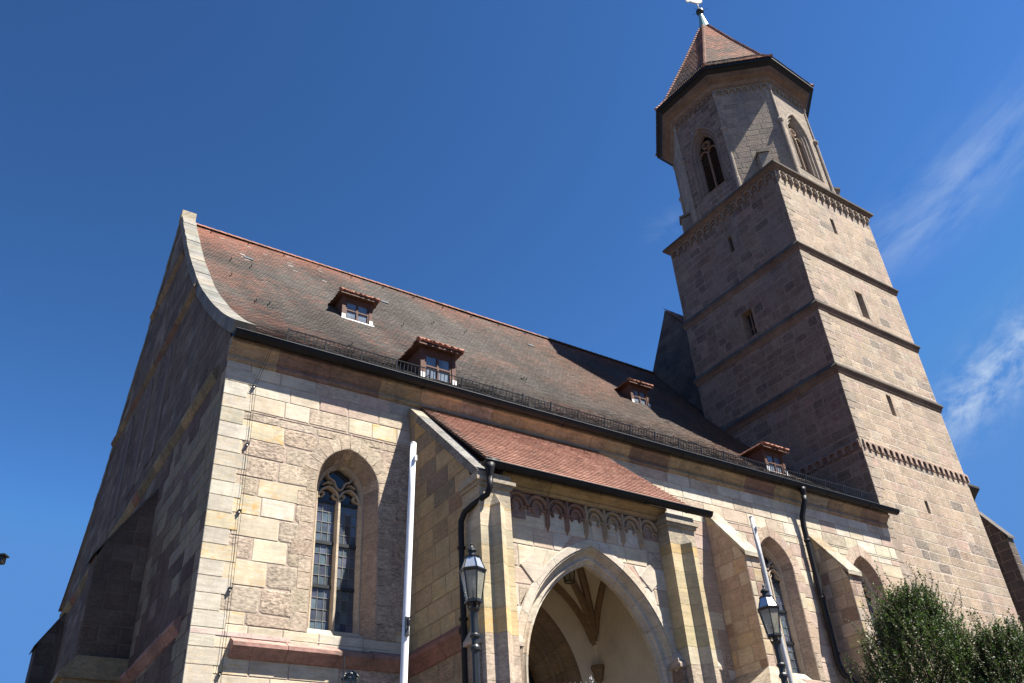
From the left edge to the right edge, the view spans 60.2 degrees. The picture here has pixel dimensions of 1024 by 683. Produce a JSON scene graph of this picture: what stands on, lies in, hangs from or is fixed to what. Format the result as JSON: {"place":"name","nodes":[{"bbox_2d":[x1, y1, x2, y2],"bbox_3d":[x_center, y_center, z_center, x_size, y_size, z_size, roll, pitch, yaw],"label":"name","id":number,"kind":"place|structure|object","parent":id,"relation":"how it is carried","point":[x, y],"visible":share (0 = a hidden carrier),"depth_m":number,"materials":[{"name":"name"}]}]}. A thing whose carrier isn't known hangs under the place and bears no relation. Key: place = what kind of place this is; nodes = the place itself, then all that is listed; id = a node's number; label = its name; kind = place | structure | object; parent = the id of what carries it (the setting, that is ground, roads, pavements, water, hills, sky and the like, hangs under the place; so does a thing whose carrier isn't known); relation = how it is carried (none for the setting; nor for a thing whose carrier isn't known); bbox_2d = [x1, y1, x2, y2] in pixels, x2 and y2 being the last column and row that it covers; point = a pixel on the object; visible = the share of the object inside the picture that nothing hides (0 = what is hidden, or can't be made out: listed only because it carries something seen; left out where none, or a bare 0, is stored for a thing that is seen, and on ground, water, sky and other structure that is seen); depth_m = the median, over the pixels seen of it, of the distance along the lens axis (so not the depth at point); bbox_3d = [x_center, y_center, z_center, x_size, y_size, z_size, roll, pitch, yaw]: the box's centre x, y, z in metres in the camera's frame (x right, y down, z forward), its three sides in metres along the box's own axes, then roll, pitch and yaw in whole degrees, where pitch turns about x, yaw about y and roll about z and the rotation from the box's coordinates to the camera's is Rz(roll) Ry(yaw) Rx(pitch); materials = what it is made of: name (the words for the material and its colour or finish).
{"place":"outdoors","nodes":[
{"label":"outdoors","id":0,"kind":"place"},
{"bbox_2d":[0,553,8,564],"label":"wall lamp","id":1,"kind":"object","parent":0,"point":[3,556],"visible":1,"depth_m":11.94,"materials":[{"name":"black metal"}]},
{"bbox_2d":[0,0,1023,682],"label":"sky","id":2,"kind":"structure","parent":0,"point":[496,160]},
{"bbox_2d":[25,0,1023,682],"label":"church","id":3,"kind":"structure","parent":0,"point":[247,520],"depth_m":30.39,"materials":[{"name":"stone"}]},
{"bbox_2d":[290,448,388,650],"bbox_3d":[-4.538,5.400,23.312,2.590,5.410,0.782,18,-40,-29],"label":"window","id":4,"kind":"structure","parent":3,"relation":"in","point":[343,589],"depth_m":23.53,"materials":[{"name":"stone"}]},
{"bbox_2d":[563,570,574,583],"bbox_3d":[1.549,6.169,24.523,0.500,1.068,0.433,18,-40,-29],"label":"hanging lantern","id":5,"kind":"object","parent":3,"relation":"hanging from","point":[568,578],"visible":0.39,"depth_m":24.22,"materials":[{"name":"black metal"}]},
{"bbox_2d":[758,536,821,680],"bbox_3d":[9.540,9.569,31.493,2.060,5.351,0.622,18,-40,-29],"label":"window","id":6,"kind":"structure","parent":3,"relation":"in","point":[780,571],"depth_m":31.86,"materials":[{"name":"stone"}]},
{"bbox_2d":[853,555,910,678],"bbox_3d":[13.927,10.928,34.035,2.060,5.411,0.622,18,-40,-29],"label":"window","id":7,"kind":"structure","parent":3,"relation":"in","point":[869,575],"depth_m":35.28,"materials":[{"name":"stone"}]},
{"label":"ground","id":8,"kind":"structure","parent":0,"visible":0},
{"bbox_2d":[340,656,359,682],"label":"street lamp","id":9,"kind":"object","parent":8,"relation":"on","point":[349,676],"visible":1,"depth_m":13.74,"materials":[{"name":"metal"}]},
{"bbox_2d":[400,441,416,682],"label":"flagpole","id":10,"kind":"object","parent":8,"relation":"on","point":[407,595],"visible":1,"depth_m":14.39,"materials":[{"name":"white metal"}]},
{"bbox_2d":[458,543,486,682],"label":"street lamp","id":11,"kind":"object","parent":8,"relation":"on","point":[472,572],"visible":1,"depth_m":14.47,"materials":[{"name":"black metal"}]},
{"bbox_2d":[749,515,793,682],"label":"flagpole","id":12,"kind":"object","parent":8,"relation":"on","point":[768,587],"visible":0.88,"depth_m":20.88,"materials":[{"name":"white metal"}]},
{"bbox_2d":[757,585,787,682],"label":"street lamp","id":13,"kind":"object","parent":8,"relation":"on","point":[768,609],"visible":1,"depth_m":17.16,"materials":[{"name":"black metal"}]},
{"bbox_2d":[843,560,1023,682],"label":"tree","id":14,"kind":"object","parent":8,"relation":"on","point":[929,628],"visible":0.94,"depth_m":18.94,"materials":[{"name":"green plant"}]},
{"bbox_2d":[935,607,1023,682],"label":"tree","id":15,"kind":"object","parent":8,"relation":"on","point":[988,647],"visible":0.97,"depth_m":17.90,"materials":[{"name":"green plant"}]}
]}

